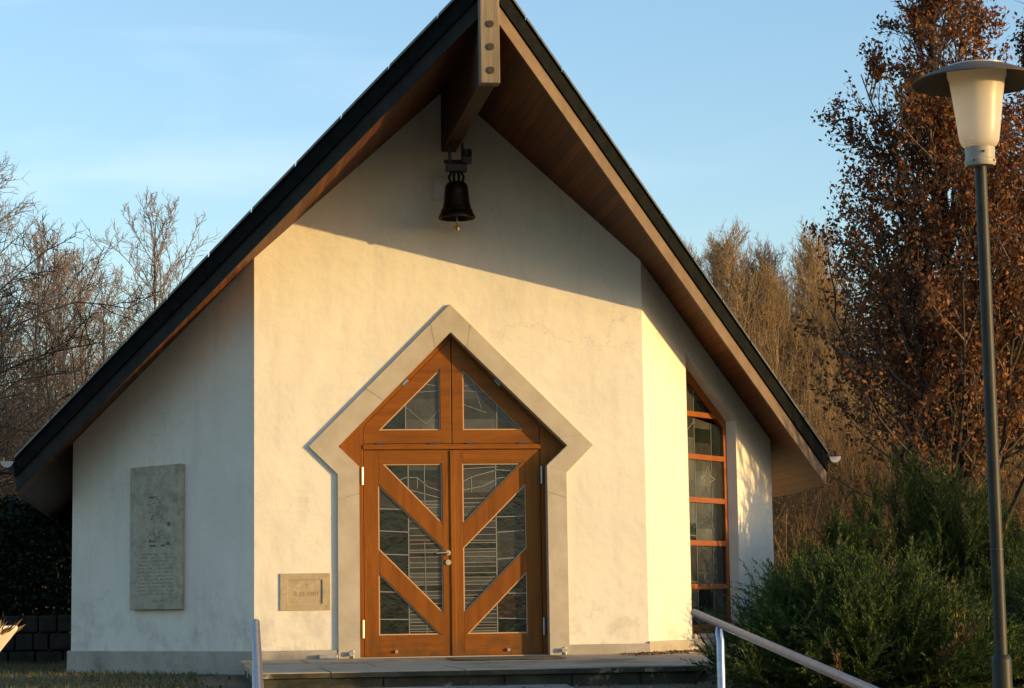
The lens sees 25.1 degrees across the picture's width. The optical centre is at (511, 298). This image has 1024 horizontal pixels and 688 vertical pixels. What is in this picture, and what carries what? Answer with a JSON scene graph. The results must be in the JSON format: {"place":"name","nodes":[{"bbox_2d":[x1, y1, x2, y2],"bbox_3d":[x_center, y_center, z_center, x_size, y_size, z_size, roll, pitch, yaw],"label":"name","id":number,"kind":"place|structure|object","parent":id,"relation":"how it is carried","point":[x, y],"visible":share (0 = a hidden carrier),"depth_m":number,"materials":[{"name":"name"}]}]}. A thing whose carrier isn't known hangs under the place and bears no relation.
{"place":"outdoors","nodes":[
{"label":"outdoors","id":0,"kind":"place"},
{"bbox_2d":[381,684,572,687],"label":"path","id":1,"kind":"structure","parent":0,"point":[532,686],"depth_m":17.24,"materials":[{"name":"grey concrete"}]},
{"bbox_2d":[446,656,565,660],"bbox_3d":[-0.061,3.241,20.765,1.000,0.012,0.700,0,-8,-8],"label":"door mat","id":2,"kind":"object","parent":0,"point":[504,658],"depth_m":20.63,"materials":[{"name":"brown"}]},
{"bbox_2d":[0,659,1023,687],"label":"grass","id":3,"kind":"structure","parent":0,"point":[91,673],"depth_m":20.73,"materials":[{"name":"green plant"}]},
{"bbox_2d":[0,475,1023,687],"bbox_3d":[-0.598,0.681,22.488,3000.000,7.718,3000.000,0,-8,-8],"label":"ground","id":4,"kind":"structure","parent":0,"point":[703,677],"depth_m":19.78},
{"bbox_2d":[0,619,25,650],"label":"planter","id":5,"kind":"object","parent":4,"relation":"on","point":[8,632],"visible":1,"depth_m":13.84,"materials":[{"name":"concrete"}]},
{"bbox_2d":[0,242,28,412],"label":"bare tree","id":6,"kind":"object","parent":4,"relation":"on","point":[12,284],"visible":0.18,"depth_m":55.72,"materials":[{"name":"brown plant"}]},
{"bbox_2d":[0,163,28,217],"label":"bare tree","id":7,"kind":"object","parent":4,"relation":"on","point":[9,187],"visible":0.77,"depth_m":55.20,"materials":[{"name":"brown plant"}]},
{"bbox_2d":[0,275,40,500],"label":"bare tree","id":8,"kind":"object","parent":4,"relation":"on","point":[2,421],"visible":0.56,"depth_m":48.70,"materials":[{"name":"brown plant"}]},
{"bbox_2d":[0,615,70,663],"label":"stone wall","id":9,"kind":"structure","parent":4,"relation":"on","point":[45,641],"depth_m":28.51,"materials":[{"name":"grey stone"}]},
{"bbox_2d":[0,456,71,632],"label":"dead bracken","id":10,"kind":"object","parent":4,"relation":"on","point":[2,493],"depth_m":44.72,"materials":[{"name":"brown plant"}]},
{"bbox_2d":[0,494,72,652],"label":"evergreen hedge","id":11,"kind":"object","parent":4,"relation":"on","point":[19,542],"visible":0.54,"depth_m":30.21,"materials":[{"name":"green plant"}]},
{"bbox_2d":[0,155,74,431],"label":"bare tree","id":12,"kind":"object","parent":4,"relation":"on","point":[2,222],"visible":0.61,"depth_m":52.03,"materials":[{"name":"brown plant"}]},
{"bbox_2d":[0,215,83,446],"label":"bare tree","id":13,"kind":"object","parent":4,"relation":"on","point":[39,234],"visible":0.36,"depth_m":52.37,"materials":[{"name":"brown plant"}]},
{"bbox_2d":[4,287,93,441],"bbox_3d":[-9.732,2.302,48.590,1.912,5.219,2.108,5,-9,-36],"label":"bare tree","id":14,"kind":"object","parent":4,"relation":"on","point":[48,391],"visible":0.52,"depth_m":48.64,"materials":[{"name":"brown plant"}]},
{"bbox_2d":[17,249,111,421],"bbox_3d":[-10.937,1.871,55.760,2.325,6.347,2.564,-5,-9,31],"label":"bare tree","id":15,"kind":"object","parent":4,"relation":"on","point":[68,270],"visible":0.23,"depth_m":55.92,"materials":[{"name":"brown plant"}]},
{"bbox_2d":[0,298,133,495],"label":"thicket","id":16,"kind":"object","parent":4,"relation":"on","point":[12,448],"visible":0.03,"depth_m":50.60,"materials":[{"name":"brown plant"}]},
{"bbox_2d":[4,220,153,424],"bbox_3d":[-11.515,1.624,58.336,4.018,7.475,4.124,-4,-8,23],"label":"bare tree","id":17,"kind":"object","parent":4,"relation":"on","point":[57,243],"visible":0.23,"depth_m":58.41,"materials":[{"name":"brown plant"}]},
{"bbox_2d":[27,242,132,408],"bbox_3d":[-9.608,1.736,51.602,2.450,6.065,2.222,-3,-8,15],"label":"bare tree","id":18,"kind":"object","parent":4,"relation":"on","point":[80,306],"visible":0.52,"depth_m":51.67,"materials":[{"name":"brown plant"}]},
{"bbox_2d":[0,210,167,528],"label":"dark tree","id":19,"kind":"object","parent":4,"relation":"on","point":[9,480],"visible":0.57,"depth_m":40.52,"materials":[{"name":"brown plant"}]},
{"bbox_2d":[54,265,153,386],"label":"bare tree","id":20,"kind":"object","parent":4,"relation":"on","point":[109,297],"visible":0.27,"depth_m":55.25,"materials":[{"name":"brown plant"}]},
{"bbox_2d":[114,256,171,339],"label":"bare tree","id":21,"kind":"object","parent":4,"relation":"on","point":[147,272],"visible":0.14,"depth_m":59.89,"materials":[{"name":"brown plant"}]},
{"bbox_2d":[91,186,220,347],"bbox_3d":[-8.126,1.039,52.918,2.979,7.373,2.701,-3,-8,15],"label":"bare tree","id":22,"kind":"object","parent":4,"relation":"on","point":[154,244],"visible":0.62,"depth_m":52.99,"materials":[{"name":"brown plant"}]},
{"bbox_2d":[252,619,263,687],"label":"handrail","id":23,"kind":"object","parent":4,"relation":"on","point":[257,674],"visible":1,"depth_m":9.28,"materials":[{"name":"metal"}]},
{"bbox_2d":[0,0,840,674],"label":"chapel","id":24,"kind":"structure","parent":4,"relation":"on","point":[542,404],"depth_m":22.52,"materials":[{"name":"paint"}]},
{"bbox_2d":[129,464,183,609],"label":"relief slab","id":25,"kind":"structure","parent":24,"relation":"attached to","point":[156,537],"depth_m":22.83,"materials":[{"name":"grey stone"}]},
{"bbox_2d":[280,573,329,610],"bbox_3d":[-1.976,2.801,21.997,0.479,0.352,0.014,0,-8,-8],"label":"cornerstone plaque","id":26,"kind":"object","parent":24,"relation":"attached to","point":[304,591],"visible":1,"depth_m":22.00,"materials":[{"name":"brown stone"}]},
{"bbox_2d":[363,340,450,444],"bbox_3d":[-1.029,0.912,22.522,0.864,1.034,0.073,0,-8,-8],"label":"gable window","id":27,"kind":"structure","parent":24,"relation":"in","point":[419,412],"depth_m":22.52,"materials":[{"name":"brown wood"}]},
{"bbox_2d":[361,450,453,656],"bbox_3d":[-1.015,2.459,22.290,0.890,1.990,0.125,0,-8,-8],"label":"door leaf","id":28,"kind":"structure","parent":24,"relation":"in","point":[407,516],"depth_m":22.32,"materials":[{"name":"brown wood"}]},
{"bbox_2d":[438,143,474,230],"bbox_3d":[-0.537,-1.082,22.267,0.362,0.862,0.362,0,-8,-8],"label":"bell","id":29,"kind":"object","parent":24,"relation":"hanging from","point":[456,208],"visible":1,"depth_m":22.19,"materials":[{"name":"brown metal"}]},
{"bbox_2d":[451,340,539,443],"bbox_3d":[-0.165,0.915,22.644,0.864,1.034,0.073,0,-8,-8],"label":"gable window","id":30,"kind":"structure","parent":24,"relation":"in","point":[481,411],"depth_m":22.62,"materials":[{"name":"brown wood"}]},
{"bbox_2d":[450,449,545,655],"bbox_3d":[-0.142,2.465,22.434,0.916,1.990,0.085,0,-8,-8],"label":"door leaf","id":31,"kind":"structure","parent":24,"relation":"in","point":[495,503],"depth_m":22.43,"materials":[{"name":"brown wood"}]},
{"bbox_2d":[686,368,730,633],"bbox_3d":[1.964,2.022,23.858,0.066,2.866,1.090,-6,-9,32],"label":"window","id":32,"kind":"structure","parent":24,"relation":"in","point":[707,451],"depth_m":23.93,"materials":[{"name":"brown"}]},
{"bbox_2d":[240,652,753,687],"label":"entrance landing","id":33,"kind":"object","parent":4,"relation":"on","point":[599,669],"visible":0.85,"depth_m":17.73,"materials":[{"name":"stone"}]},
{"bbox_2d":[0,649,1015,687],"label":"fallen leaves","id":34,"kind":"object","parent":4,"relation":"on","point":[642,653],"visible":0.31,"depth_m":21.43,"materials":[{"name":"brown plant"}]},
{"bbox_2d":[682,240,705,271],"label":"bare tree","id":35,"kind":"object","parent":4,"relation":"on","point":[700,261],"depth_m":57.45,"materials":[{"name":"brown plant"}]},
{"bbox_2d":[680,235,711,278],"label":"bare tree","id":36,"kind":"object","parent":4,"relation":"on","point":[694,255],"visible":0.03,"depth_m":59.43,"materials":[{"name":"brown plant"}]},
{"bbox_2d":[701,234,759,338],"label":"bare tree","id":37,"kind":"object","parent":4,"relation":"on","point":[708,273],"visible":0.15,"depth_m":56.37,"materials":[{"name":"brown plant"}]},
{"bbox_2d":[701,219,777,326],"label":"bare tree","id":38,"kind":"object","parent":4,"relation":"on","point":[735,264],"visible":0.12,"depth_m":57.58,"materials":[{"name":"brown plant"}]},
{"bbox_2d":[726,253,761,318],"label":"bare tree","id":39,"kind":"object","parent":4,"relation":"on","point":[744,278],"visible":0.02,"depth_m":61.40,"materials":[{"name":"brown plant"}]},
{"bbox_2d":[702,216,795,386],"bbox_3d":[5.485,1.239,53.565,2.461,6.638,2.547,-4,-8,19],"label":"bare tree","id":40,"kind":"object","parent":4,"relation":"on","point":[730,261],"visible":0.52,"depth_m":53.91,"materials":[{"name":"brown plant"}]},
{"bbox_2d":[726,238,797,375],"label":"bare tree","id":41,"kind":"object","parent":4,"relation":"on","point":[750,258],"visible":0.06,"depth_m":61.27,"materials":[{"name":"brown plant"}]},
{"bbox_2d":[738,261,795,390],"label":"bare tree","id":42,"kind":"object","parent":4,"relation":"on","point":[772,292],"depth_m":61.49,"materials":[{"name":"brown plant"}]},
{"bbox_2d":[750,332,791,386],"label":"bare tree","id":43,"kind":"object","parent":4,"relation":"on","point":[761,344],"visible":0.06,"depth_m":51.36,"materials":[{"name":"brown plant"}]},
{"bbox_2d":[738,233,806,407],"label":"bare tree","id":44,"kind":"object","parent":4,"relation":"on","point":[758,257],"visible":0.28,"depth_m":56.39,"materials":[{"name":"brown plant"}]},
{"bbox_2d":[738,241,814,407],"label":"bare tree","id":45,"kind":"object","parent":4,"relation":"on","point":[751,269],"visible":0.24,"depth_m":56.38,"materials":[{"name":"brown plant"}]},
{"bbox_2d":[747,256,815,420],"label":"bare tree","id":46,"kind":"object","parent":4,"relation":"on","point":[770,286],"visible":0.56,"depth_m":54.09,"materials":[{"name":"brown plant"}]},
{"bbox_2d":[690,609,878,687],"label":"handrail","id":47,"kind":"object","parent":4,"relation":"on","point":[826,670],"visible":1,"depth_m":9.65,"materials":[{"name":"metal"}]},
{"bbox_2d":[779,237,819,372],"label":"bare tree","id":48,"kind":"object","parent":4,"relation":"on","point":[796,264],"visible":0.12,"depth_m":60.14,"materials":[{"name":"brown plant"}]},
{"bbox_2d":[725,502,903,639],"bbox_3d":[3.329,2.896,23.637,2.430,1.630,2.018,2,-8,-20],"label":"juniper bush","id":49,"kind":"object","parent":4,"relation":"on","point":[831,532],"visible":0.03,"depth_m":23.69,"materials":[{"name":"green plant"}]},
{"bbox_2d":[772,215,859,444],"bbox_3d":[7.259,1.259,55.215,2.516,6.559,2.432,1,-8,-14],"label":"bare tree","id":50,"kind":"object","parent":4,"relation":"on","point":[811,269],"visible":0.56,"depth_m":54.88,"materials":[{"name":"brown plant"}]},
{"bbox_2d":[800,328,855,469],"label":"bare tree","id":51,"kind":"object","parent":4,"relation":"on","point":[823,350],"visible":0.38,"depth_m":50.76,"materials":[{"name":"brown plant"}]},
{"bbox_2d":[797,271,864,444],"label":"bare tree","id":52,"kind":"object","parent":4,"relation":"on","point":[828,330],"visible":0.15,"depth_m":55.87,"materials":[{"name":"brown plant"}]},
{"bbox_2d":[791,223,871,436],"bbox_3d":[7.868,1.225,55.447,2.432,6.559,2.516,-3,-8,15],"label":"bare tree","id":53,"kind":"object","parent":4,"relation":"on","point":[827,315],"visible":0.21,"depth_m":55.61,"materials":[{"name":"brown plant"}]},
{"bbox_2d":[811,263,878,445],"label":"bare tree","id":54,"kind":"object","parent":4,"relation":"on","point":[840,323],"visible":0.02,"depth_m":57.45,"materials":[{"name":"brown plant"}]},
{"bbox_2d":[676,523,1023,687],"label":"juniper bush","id":55,"kind":"object","parent":4,"relation":"on","point":[883,628],"visible":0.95,"depth_m":16.50,"materials":[{"name":"green plant"}]},
{"bbox_2d":[716,247,1023,483],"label":"thicket","id":56,"kind":"object","parent":4,"relation":"on","point":[795,372],"visible":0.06,"depth_m":54.22,"materials":[{"name":"brown plant"}]},
{"bbox_2d":[869,260,908,448],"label":"bare tree","id":57,"kind":"object","parent":4,"relation":"on","point":[884,351],"visible":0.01,"depth_m":57.86,"materials":[{"name":"brown plant"}]},
{"bbox_2d":[772,367,1023,575],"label":"brushwood","id":58,"kind":"object","parent":4,"relation":"on","point":[784,526],"visible":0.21,"depth_m":43.50,"materials":[{"name":"brown plant"}]},
{"bbox_2d":[790,0,1023,527],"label":"oak tree","id":59,"kind":"object","parent":4,"relation":"on","point":[946,299],"visible":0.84,"depth_m":37.39,"materials":[{"name":"brown plant"}]},
{"bbox_2d":[811,437,1023,607],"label":"juniper bush","id":60,"kind":"object","parent":4,"relation":"on","point":[948,535],"visible":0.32,"depth_m":23.79,"materials":[{"name":"green juniper foliage"}]},
{"bbox_2d":[911,59,1023,687],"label":"street lamp","id":61,"kind":"object","parent":4,"relation":"on","point":[975,90],"visible":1,"depth_m":12.23,"materials":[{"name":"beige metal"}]},
{"bbox_2d":[927,527,1023,628],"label":"juniper bush","id":62,"kind":"object","parent":4,"relation":"on","point":[985,589],"visible":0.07,"depth_m":23.02,"materials":[{"name":"green plant"}]},
{"bbox_2d":[931,0,1023,452],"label":"oak tree","id":63,"kind":"object","parent":4,"relation":"on","point":[1020,44],"visible":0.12,"depth_m":39.23,"materials":[{"name":"brown plant"}]},
{"bbox_2d":[961,545,1023,685],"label":"juniper bush","id":64,"kind":"object","parent":4,"relation":"on","point":[1013,604],"visible":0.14,"depth_m":17.79,"materials":[{"name":"green plant"}]},
{"bbox_2d":[987,510,1023,565],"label":"juniper bush","id":65,"kind":"object","parent":4,"relation":"on","point":[1015,534],"visible":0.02,"depth_m":24.12,"materials":[{"name":"green plant"}]},
{"bbox_2d":[0,0,1023,445],"label":"sky","id":66,"kind":"structure","parent":0,"point":[208,104],"materials":[{"name":"blue"}]}
]}

